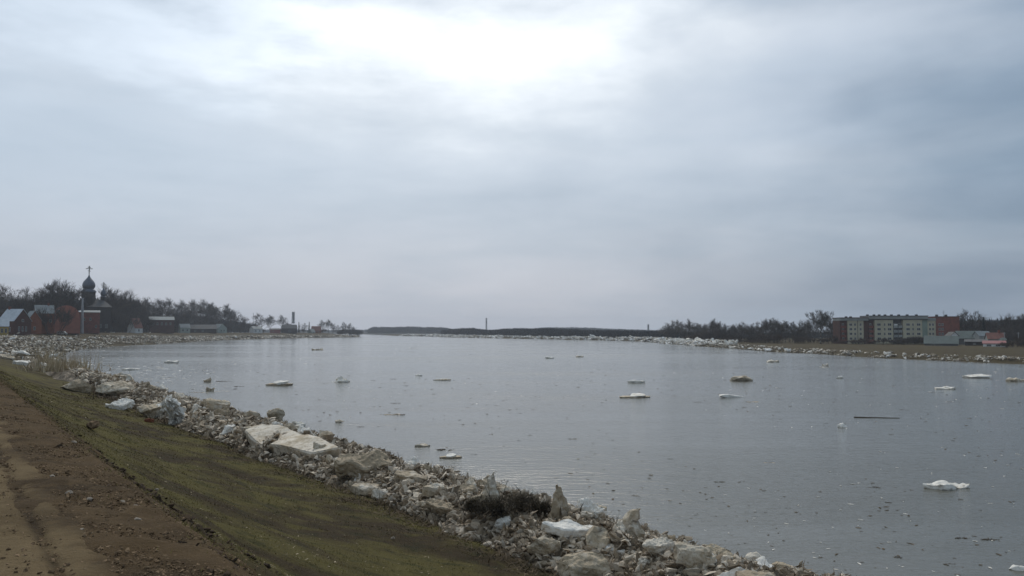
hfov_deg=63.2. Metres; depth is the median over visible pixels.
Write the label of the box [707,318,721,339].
bare tree
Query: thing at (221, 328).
cottage
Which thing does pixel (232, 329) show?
riverside scrub
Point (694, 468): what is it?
drift flecks
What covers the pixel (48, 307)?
timber house
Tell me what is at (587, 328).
hill forest
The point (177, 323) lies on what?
bare bush
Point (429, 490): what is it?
ice block
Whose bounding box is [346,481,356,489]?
ice block
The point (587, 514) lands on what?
ice block
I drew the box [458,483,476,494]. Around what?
ice block
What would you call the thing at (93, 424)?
stone
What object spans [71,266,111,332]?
church
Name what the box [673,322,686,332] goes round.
bare tree
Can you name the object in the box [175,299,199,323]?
bare tree
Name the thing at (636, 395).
ice floe
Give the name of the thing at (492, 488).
ice block
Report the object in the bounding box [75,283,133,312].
bare tree
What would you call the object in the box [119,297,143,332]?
bare tree
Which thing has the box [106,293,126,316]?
bare tree
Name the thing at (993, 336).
cottage
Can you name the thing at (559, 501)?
ice block
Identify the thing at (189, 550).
gravel verge
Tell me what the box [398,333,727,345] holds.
ice rubble
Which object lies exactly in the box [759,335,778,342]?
bare bush
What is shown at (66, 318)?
bare bush
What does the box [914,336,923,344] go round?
bare bush
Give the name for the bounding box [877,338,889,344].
bare bush
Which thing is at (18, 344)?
ice rubble
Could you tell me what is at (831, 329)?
bare tree
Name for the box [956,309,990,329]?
bare tree
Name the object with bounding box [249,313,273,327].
bare tree
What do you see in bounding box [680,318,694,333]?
bare tree
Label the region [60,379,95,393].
ice block
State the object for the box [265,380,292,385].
ice floe
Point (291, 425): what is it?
ice block
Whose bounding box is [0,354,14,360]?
ice block
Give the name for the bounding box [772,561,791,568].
ice block
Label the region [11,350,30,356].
ice block
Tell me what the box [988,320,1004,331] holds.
bare tree
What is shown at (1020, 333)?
bare bush
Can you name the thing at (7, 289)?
bare tree
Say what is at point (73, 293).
bare tree
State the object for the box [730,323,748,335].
bare tree
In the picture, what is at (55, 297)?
bare tree
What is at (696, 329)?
bare tree
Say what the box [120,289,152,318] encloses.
bare tree
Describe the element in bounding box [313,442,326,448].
ice block
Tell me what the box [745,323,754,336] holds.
bare tree
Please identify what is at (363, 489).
ice block
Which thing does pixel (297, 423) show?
ice block
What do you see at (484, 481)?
ice block
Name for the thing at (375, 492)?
ice block
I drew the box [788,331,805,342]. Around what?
bare bush
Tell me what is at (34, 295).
bare tree
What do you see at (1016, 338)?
bare bush
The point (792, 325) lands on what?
bare tree
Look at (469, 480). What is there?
ice block
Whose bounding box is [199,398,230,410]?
ice block
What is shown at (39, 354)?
reed clump
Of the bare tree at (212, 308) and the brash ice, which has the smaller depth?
the brash ice
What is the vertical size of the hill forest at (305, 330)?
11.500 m
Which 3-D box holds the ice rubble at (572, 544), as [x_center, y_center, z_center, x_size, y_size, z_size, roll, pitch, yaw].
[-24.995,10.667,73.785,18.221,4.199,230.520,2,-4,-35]
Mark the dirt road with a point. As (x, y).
(68, 531)
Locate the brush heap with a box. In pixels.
[456,478,551,520]
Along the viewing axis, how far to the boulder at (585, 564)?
21.36 m
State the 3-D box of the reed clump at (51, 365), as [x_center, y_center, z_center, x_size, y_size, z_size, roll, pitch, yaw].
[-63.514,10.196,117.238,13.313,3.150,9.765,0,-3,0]
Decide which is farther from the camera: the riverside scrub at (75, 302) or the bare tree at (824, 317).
the riverside scrub at (75, 302)
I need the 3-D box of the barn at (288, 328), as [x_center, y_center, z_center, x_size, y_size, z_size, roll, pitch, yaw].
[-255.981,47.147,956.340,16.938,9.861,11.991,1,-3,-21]
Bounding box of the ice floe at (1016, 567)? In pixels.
[1009,565,1023,570]
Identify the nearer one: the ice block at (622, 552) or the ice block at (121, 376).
the ice block at (622, 552)
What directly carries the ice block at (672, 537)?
on the ice rubble at (572, 544)
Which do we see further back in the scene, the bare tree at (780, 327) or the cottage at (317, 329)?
the cottage at (317, 329)
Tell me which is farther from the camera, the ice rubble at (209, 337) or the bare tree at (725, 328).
the ice rubble at (209, 337)
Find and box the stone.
[86,421,99,428]
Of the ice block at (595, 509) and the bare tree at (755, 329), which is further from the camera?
the bare tree at (755, 329)
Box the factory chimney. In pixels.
[80,298,83,333]
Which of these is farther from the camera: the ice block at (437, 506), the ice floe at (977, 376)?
the ice floe at (977, 376)
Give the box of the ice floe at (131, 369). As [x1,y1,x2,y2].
[121,368,140,369]
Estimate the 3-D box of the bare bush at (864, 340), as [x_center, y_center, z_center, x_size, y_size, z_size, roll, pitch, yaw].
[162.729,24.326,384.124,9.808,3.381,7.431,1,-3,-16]
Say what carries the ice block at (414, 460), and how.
on the ice rubble at (572, 544)
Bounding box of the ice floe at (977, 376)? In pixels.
[962,374,991,377]
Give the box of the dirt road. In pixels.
[0,409,118,575]
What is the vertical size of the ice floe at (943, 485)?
0.501 m
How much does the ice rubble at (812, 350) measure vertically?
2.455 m
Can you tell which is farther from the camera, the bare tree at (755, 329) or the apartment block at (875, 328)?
the bare tree at (755, 329)
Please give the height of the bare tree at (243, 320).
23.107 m
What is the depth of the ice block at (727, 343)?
396.22 m
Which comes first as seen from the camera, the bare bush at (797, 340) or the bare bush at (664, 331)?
the bare bush at (797, 340)
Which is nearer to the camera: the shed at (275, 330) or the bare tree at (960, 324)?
the bare tree at (960, 324)
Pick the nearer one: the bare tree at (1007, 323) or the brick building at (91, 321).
the bare tree at (1007, 323)
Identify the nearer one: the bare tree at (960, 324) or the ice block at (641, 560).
the ice block at (641, 560)
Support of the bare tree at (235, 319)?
on the ground at (334, 538)
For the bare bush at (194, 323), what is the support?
on the ground at (334, 538)
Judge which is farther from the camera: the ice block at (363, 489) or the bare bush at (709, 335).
the bare bush at (709, 335)
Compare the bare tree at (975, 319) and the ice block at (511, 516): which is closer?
the ice block at (511, 516)
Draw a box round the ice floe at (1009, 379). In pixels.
[1005,377,1023,381]
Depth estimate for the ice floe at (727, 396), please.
99.27 m
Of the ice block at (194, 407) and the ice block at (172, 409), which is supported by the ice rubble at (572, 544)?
the ice block at (194, 407)
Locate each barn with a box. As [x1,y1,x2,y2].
[190,325,216,332]
[281,325,296,332]
[955,331,974,344]
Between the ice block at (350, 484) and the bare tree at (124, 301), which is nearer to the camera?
the ice block at (350, 484)
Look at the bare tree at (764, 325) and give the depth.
465.77 m
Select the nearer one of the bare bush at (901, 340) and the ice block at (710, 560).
the ice block at (710, 560)
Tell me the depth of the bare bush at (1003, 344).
299.36 m
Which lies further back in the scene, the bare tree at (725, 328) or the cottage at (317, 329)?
the cottage at (317, 329)
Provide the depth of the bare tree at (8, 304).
449.45 m
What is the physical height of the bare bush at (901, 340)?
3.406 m
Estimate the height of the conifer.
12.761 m
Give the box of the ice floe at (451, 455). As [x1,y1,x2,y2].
[439,453,461,457]
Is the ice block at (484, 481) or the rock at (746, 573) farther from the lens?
the ice block at (484, 481)
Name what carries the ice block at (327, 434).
on the ice rubble at (572, 544)
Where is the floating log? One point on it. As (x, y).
(871, 417)
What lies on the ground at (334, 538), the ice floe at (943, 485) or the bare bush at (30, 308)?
the bare bush at (30, 308)
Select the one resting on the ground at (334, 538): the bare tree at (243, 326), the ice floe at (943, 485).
the bare tree at (243, 326)
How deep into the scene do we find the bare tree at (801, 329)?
441.86 m
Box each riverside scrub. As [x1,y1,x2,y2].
[0,297,143,331]
[143,315,256,332]
[440,327,671,337]
[664,331,831,338]
[960,318,1023,340]
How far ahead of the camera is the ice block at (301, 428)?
49.28 m
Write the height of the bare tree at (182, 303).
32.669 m
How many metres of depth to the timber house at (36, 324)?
418.32 m
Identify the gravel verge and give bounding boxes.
[0,380,256,575]
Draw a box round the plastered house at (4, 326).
[0,317,9,335]
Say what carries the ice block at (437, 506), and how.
on the ground at (334, 538)
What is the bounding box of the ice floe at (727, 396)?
[719,394,742,397]
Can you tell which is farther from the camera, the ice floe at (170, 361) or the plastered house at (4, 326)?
the plastered house at (4, 326)
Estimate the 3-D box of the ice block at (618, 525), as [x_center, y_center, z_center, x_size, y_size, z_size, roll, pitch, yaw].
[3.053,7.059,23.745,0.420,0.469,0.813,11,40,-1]
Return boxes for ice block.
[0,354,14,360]
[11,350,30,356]
[13,360,29,365]
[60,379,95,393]
[95,380,134,396]
[105,398,134,409]
[111,374,126,378]
[117,372,132,379]
[137,402,164,418]
[142,381,159,389]
[156,397,186,424]
[158,384,168,391]
[175,392,185,397]
[192,404,205,411]
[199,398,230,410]
[214,407,231,415]
[220,424,234,434]
[243,410,260,416]
[245,424,339,458]
[267,408,284,419]
[285,423,298,428]
[292,421,305,426]
[296,424,305,432]
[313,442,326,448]
[318,429,334,438]
[325,455,333,463]
[327,457,337,468]
[334,450,392,477]
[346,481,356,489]
[350,483,379,496]
[372,488,387,498]
[394,470,427,481]
[403,456,418,466]
[418,501,425,507]
[422,483,446,496]
[423,465,432,472]
[425,498,457,515]
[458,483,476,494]
[463,476,478,492]
[470,494,487,501]
[475,479,486,484]
[481,472,500,502]
[494,516,510,529]
[497,484,511,492]
[497,512,512,520]
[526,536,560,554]
[541,519,592,537]
[548,484,569,518]
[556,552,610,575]
[576,497,604,517]
[580,511,593,518]
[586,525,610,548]
[588,544,624,554]
[612,520,626,533]
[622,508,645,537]
[637,557,649,564]
[642,536,673,555]
[664,534,675,540]
[674,541,712,569]
[704,555,715,567]
[705,544,735,560]
[718,567,745,575]
[724,340,733,344]
[726,560,738,564]
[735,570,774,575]
[744,552,760,561]
[756,556,772,567]
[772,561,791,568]
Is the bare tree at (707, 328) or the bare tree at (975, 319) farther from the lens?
the bare tree at (707, 328)
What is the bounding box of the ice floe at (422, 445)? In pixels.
[414,443,429,446]
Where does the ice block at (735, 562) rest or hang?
on the ice rubble at (572, 544)
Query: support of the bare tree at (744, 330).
on the ground at (334, 538)
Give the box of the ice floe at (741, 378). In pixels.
[729,375,752,380]
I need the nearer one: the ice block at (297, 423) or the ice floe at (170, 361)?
the ice block at (297, 423)
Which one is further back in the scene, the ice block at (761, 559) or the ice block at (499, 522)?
the ice block at (499, 522)
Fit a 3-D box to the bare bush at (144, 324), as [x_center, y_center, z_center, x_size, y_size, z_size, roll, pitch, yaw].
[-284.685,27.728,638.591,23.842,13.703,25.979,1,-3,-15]
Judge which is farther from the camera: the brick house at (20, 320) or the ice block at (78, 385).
the brick house at (20, 320)
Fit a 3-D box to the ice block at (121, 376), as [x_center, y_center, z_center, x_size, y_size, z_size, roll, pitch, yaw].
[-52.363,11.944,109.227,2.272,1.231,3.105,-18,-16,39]
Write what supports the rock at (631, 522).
on the ice rubble at (572, 544)
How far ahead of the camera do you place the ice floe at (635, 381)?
127.25 m
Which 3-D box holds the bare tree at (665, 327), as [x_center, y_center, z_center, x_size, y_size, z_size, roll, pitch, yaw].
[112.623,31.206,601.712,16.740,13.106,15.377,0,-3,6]
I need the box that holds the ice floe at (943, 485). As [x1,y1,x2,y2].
[923,480,969,489]
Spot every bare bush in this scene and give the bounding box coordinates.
[1,302,33,312]
[32,300,76,334]
[112,312,146,332]
[132,317,155,332]
[139,317,156,328]
[174,318,185,332]
[192,321,207,324]
[236,327,243,332]
[658,327,675,336]
[664,329,677,337]
[677,330,693,337]
[695,330,707,338]
[704,331,714,338]
[709,327,726,339]
[726,333,737,339]
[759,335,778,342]
[773,334,788,343]
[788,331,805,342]
[793,337,808,343]
[817,338,837,343]
[856,337,875,343]
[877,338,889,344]
[895,338,910,344]
[905,336,918,343]
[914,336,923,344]
[988,325,1014,338]
[997,343,1009,347]
[1000,342,1020,347]
[1006,334,1023,346]
[1015,326,1023,336]
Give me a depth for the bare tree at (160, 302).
726.06 m
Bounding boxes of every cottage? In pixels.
[127,318,142,332]
[178,324,190,332]
[216,324,226,332]
[249,325,262,332]
[311,326,320,332]
[972,331,989,338]
[984,330,1003,340]
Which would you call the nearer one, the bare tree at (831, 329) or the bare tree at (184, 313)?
the bare tree at (831, 329)
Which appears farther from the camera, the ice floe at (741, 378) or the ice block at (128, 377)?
the ice floe at (741, 378)
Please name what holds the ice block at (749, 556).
on the ice rubble at (572, 544)
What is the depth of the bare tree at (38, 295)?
506.40 m
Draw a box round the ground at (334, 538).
[0,330,1023,575]
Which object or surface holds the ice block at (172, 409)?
on the ground at (334, 538)
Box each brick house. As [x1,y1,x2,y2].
[1,307,31,334]
[54,305,79,332]
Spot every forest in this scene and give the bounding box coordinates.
[264,329,366,332]
[367,326,450,332]
[518,326,661,331]
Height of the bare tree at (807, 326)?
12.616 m
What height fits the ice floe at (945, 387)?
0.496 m
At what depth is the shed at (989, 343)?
323.36 m
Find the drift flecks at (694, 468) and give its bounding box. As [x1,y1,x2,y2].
[88,343,1022,574]
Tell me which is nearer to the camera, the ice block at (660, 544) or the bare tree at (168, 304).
the ice block at (660, 544)
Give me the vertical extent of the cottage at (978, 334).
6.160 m
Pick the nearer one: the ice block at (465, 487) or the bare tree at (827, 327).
the ice block at (465, 487)
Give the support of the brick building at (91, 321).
on the ground at (334, 538)
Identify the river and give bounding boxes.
[58,334,1023,575]
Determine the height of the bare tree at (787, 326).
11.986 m
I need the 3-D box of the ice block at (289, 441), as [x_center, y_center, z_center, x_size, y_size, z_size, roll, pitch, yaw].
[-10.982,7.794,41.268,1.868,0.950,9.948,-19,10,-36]
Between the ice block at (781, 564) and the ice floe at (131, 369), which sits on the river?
the ice floe at (131, 369)
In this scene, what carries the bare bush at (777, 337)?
on the ground at (334, 538)
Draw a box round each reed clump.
[14,351,112,372]
[26,337,65,368]
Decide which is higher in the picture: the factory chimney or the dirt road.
the factory chimney
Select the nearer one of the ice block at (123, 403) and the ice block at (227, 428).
the ice block at (227, 428)
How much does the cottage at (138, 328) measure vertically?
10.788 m
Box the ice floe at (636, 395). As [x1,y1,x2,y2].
[619,393,649,397]
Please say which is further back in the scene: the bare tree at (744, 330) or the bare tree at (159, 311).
the bare tree at (159, 311)
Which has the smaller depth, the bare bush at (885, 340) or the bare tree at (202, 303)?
the bare bush at (885, 340)
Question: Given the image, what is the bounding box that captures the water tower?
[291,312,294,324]
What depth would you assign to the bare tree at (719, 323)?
493.98 m
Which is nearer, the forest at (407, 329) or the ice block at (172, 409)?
the ice block at (172, 409)
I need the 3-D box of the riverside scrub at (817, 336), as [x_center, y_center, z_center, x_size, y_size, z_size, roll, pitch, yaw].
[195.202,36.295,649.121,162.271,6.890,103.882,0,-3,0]
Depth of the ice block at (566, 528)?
23.35 m
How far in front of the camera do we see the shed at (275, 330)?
925.38 m
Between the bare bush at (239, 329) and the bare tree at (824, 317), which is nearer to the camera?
the bare tree at (824, 317)
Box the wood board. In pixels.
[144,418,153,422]
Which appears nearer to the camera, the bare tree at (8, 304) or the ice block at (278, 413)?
the ice block at (278, 413)
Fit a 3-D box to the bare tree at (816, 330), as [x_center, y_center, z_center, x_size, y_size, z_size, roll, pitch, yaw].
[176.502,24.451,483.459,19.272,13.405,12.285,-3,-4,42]
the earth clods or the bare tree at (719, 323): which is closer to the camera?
the earth clods
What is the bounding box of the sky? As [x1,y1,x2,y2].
[0,0,1023,329]
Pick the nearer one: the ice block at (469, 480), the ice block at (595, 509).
the ice block at (595, 509)
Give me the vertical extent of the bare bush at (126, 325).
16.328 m
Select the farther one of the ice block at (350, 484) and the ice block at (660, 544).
the ice block at (350, 484)
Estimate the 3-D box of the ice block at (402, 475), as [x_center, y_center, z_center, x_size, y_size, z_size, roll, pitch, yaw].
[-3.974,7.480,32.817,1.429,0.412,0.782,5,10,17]
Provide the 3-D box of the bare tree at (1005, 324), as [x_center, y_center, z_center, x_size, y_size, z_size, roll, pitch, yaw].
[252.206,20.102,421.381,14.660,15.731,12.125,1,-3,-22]
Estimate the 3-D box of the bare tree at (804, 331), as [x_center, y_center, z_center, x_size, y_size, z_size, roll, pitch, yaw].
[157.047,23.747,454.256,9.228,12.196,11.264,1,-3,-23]
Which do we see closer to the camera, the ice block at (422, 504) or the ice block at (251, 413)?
the ice block at (422, 504)
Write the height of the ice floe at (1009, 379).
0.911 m
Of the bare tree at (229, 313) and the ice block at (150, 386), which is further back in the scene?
the bare tree at (229, 313)
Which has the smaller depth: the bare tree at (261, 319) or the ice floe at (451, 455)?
the ice floe at (451, 455)
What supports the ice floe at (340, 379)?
on the river
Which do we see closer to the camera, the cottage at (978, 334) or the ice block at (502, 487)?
the ice block at (502, 487)
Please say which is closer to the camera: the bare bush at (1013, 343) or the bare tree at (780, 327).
the bare bush at (1013, 343)
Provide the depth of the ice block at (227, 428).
48.80 m
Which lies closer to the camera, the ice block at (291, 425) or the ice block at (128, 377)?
the ice block at (291, 425)
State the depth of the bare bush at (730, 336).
452.66 m
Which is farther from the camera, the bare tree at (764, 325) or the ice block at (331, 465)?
the bare tree at (764, 325)
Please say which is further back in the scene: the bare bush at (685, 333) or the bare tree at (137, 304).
the bare tree at (137, 304)
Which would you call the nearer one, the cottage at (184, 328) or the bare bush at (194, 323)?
the cottage at (184, 328)
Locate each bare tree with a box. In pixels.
[0,283,33,313]
[0,287,43,315]
[0,288,15,314]
[4,289,48,308]
[12,289,54,307]
[26,279,87,309]
[27,282,68,308]
[38,279,79,307]
[52,280,83,307]
[55,293,94,309]
[66,285,95,310]
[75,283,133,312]
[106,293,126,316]
[108,289,136,332]
[116,290,141,331]
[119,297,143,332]
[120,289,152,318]
[129,297,152,320]
[130,297,154,318]
[137,297,173,317]
[151,297,194,321]
[151,299,189,322]
[168,305,192,332]
[169,300,198,323]
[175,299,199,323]
[179,303,210,324]
[192,299,218,324]
[192,301,228,324]
[199,304,238,325]
[202,303,225,322]
[207,304,242,325]
[229,310,244,332]
[230,314,248,332]
[239,319,250,332]
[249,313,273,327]
[263,315,276,327]
[275,315,287,325]
[658,322,676,333]
[664,321,682,336]
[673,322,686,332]
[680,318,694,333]
[691,323,701,332]
[694,323,715,333]
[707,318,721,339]
[714,321,727,339]
[719,323,733,333]
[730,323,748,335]
[737,326,753,340]
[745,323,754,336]
[747,321,764,335]
[761,320,771,333]
[762,318,781,331]
[767,319,784,334]
[769,321,785,334]
[773,320,794,341]
[782,321,793,341]
[788,321,798,341]
[793,321,808,335]
[794,325,805,335]
[801,309,833,343]
[801,321,819,339]
[803,321,829,338]
[819,316,832,341]
[822,317,832,338]
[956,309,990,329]
[959,317,973,330]
[959,317,978,330]
[967,311,988,330]
[978,318,991,332]
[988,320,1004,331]
[989,317,1015,331]
[998,312,1020,329]
[1007,314,1023,332]
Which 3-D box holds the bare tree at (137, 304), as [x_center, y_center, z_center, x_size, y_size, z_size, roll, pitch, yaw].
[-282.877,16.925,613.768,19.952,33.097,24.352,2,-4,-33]
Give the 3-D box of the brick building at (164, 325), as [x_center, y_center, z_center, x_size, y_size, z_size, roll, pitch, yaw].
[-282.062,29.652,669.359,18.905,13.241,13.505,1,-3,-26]
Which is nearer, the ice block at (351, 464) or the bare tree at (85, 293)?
the ice block at (351, 464)
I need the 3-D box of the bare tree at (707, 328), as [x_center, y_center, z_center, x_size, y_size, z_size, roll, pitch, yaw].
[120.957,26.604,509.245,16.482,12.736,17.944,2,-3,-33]
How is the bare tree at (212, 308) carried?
on the ground at (334, 538)
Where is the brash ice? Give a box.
[78,348,223,391]
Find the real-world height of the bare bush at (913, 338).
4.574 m
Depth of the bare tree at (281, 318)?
985.37 m
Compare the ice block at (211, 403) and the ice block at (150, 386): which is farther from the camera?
the ice block at (150, 386)
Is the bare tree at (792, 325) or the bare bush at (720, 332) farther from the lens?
the bare bush at (720, 332)
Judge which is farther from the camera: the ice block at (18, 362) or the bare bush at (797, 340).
the bare bush at (797, 340)
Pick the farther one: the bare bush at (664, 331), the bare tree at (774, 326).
the bare bush at (664, 331)
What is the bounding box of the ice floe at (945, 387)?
[935,386,956,388]
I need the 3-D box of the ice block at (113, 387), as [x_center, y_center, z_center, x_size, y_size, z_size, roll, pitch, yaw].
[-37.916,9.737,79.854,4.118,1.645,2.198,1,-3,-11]
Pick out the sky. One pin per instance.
(362, 164)
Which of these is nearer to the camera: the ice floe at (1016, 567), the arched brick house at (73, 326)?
the ice floe at (1016, 567)
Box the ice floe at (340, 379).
[335,376,349,381]
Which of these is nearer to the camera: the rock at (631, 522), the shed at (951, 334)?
the rock at (631, 522)
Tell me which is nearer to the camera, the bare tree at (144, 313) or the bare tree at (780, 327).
the bare tree at (780, 327)
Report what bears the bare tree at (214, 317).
on the ground at (334, 538)
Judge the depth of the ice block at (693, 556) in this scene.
20.01 m
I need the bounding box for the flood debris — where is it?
[63,375,856,575]
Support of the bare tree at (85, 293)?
on the ground at (334, 538)
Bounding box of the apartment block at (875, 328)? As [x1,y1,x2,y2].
[833,310,959,343]
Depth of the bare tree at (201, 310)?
817.18 m
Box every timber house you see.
[28,311,41,333]
[34,303,54,333]
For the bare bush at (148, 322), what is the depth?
642.30 m
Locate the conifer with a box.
[981,317,985,330]
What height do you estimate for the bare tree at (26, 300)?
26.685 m
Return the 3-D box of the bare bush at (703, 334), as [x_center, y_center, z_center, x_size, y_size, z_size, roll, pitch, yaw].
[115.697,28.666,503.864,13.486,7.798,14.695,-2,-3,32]
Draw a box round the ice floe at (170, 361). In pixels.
[164,360,178,362]
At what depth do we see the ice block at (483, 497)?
27.47 m
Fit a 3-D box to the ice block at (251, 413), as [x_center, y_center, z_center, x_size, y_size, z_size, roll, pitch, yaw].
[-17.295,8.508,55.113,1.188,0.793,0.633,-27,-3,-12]
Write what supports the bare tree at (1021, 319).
on the ground at (334, 538)
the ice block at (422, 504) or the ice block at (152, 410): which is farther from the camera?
the ice block at (152, 410)
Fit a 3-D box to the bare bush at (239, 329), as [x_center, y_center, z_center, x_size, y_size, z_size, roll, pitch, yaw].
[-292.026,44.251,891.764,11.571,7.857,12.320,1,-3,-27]
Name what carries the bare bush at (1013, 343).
on the ground at (334, 538)
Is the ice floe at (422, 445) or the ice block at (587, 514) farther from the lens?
the ice floe at (422, 445)
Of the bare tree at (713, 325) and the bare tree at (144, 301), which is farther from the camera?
the bare tree at (144, 301)
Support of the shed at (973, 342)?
on the ground at (334, 538)
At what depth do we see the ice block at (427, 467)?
35.74 m
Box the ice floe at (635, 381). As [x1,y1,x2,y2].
[627,380,644,382]
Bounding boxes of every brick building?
[80,310,100,332]
[148,317,174,332]
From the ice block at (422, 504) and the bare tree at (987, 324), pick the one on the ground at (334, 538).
the bare tree at (987, 324)
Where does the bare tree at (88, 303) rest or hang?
on the ground at (334, 538)
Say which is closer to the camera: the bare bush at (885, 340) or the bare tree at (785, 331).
the bare bush at (885, 340)
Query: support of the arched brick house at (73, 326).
on the ground at (334, 538)
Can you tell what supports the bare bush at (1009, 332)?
on the ground at (334, 538)
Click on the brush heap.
(484, 506)
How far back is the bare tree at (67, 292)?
502.99 m
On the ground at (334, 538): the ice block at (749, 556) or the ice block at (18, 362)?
the ice block at (18, 362)
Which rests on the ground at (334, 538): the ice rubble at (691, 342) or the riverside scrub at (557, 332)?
the riverside scrub at (557, 332)
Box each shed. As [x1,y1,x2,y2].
[270,328,280,332]
[924,336,958,345]
[944,332,958,344]
[964,339,984,345]
[982,341,1006,346]
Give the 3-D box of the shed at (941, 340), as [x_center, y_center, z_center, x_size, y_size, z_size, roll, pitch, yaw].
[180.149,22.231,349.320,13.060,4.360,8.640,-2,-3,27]
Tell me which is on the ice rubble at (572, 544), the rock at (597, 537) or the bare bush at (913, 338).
the rock at (597, 537)
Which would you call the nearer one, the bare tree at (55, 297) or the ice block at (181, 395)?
the ice block at (181, 395)
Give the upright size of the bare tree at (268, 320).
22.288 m
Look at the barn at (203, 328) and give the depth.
773.23 m
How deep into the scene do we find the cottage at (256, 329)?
881.33 m
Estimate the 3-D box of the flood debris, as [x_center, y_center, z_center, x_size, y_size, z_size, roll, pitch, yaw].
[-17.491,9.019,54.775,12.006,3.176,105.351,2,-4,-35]
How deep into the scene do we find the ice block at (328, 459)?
36.66 m
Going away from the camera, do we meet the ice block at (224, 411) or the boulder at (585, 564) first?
the boulder at (585, 564)
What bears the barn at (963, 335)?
on the ground at (334, 538)
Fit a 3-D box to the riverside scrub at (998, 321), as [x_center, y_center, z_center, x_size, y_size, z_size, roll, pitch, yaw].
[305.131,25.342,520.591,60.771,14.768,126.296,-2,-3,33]
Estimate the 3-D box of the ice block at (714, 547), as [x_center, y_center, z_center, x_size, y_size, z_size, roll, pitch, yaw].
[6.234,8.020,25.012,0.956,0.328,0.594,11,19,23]
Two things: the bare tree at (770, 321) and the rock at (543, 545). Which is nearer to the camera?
the rock at (543, 545)
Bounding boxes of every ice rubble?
[0,334,192,365]
[23,358,850,575]
[165,334,359,340]
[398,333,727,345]
[664,342,1023,362]
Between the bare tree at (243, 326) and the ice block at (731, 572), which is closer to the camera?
the ice block at (731, 572)
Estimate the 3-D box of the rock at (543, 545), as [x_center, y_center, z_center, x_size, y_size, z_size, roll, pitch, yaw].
[0.921,7.135,22.999,1.027,0.525,0.592,0,-3,-6]
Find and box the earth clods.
[9,386,278,575]
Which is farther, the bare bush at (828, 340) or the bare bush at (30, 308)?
the bare bush at (30, 308)
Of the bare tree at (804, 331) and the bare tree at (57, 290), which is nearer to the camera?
the bare tree at (804, 331)
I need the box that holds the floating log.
[854,417,889,417]
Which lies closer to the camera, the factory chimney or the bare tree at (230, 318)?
the factory chimney
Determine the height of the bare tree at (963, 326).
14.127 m
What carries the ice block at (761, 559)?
on the ice rubble at (572, 544)
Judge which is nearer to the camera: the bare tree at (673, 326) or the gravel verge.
the gravel verge
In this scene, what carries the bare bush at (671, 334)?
on the ground at (334, 538)

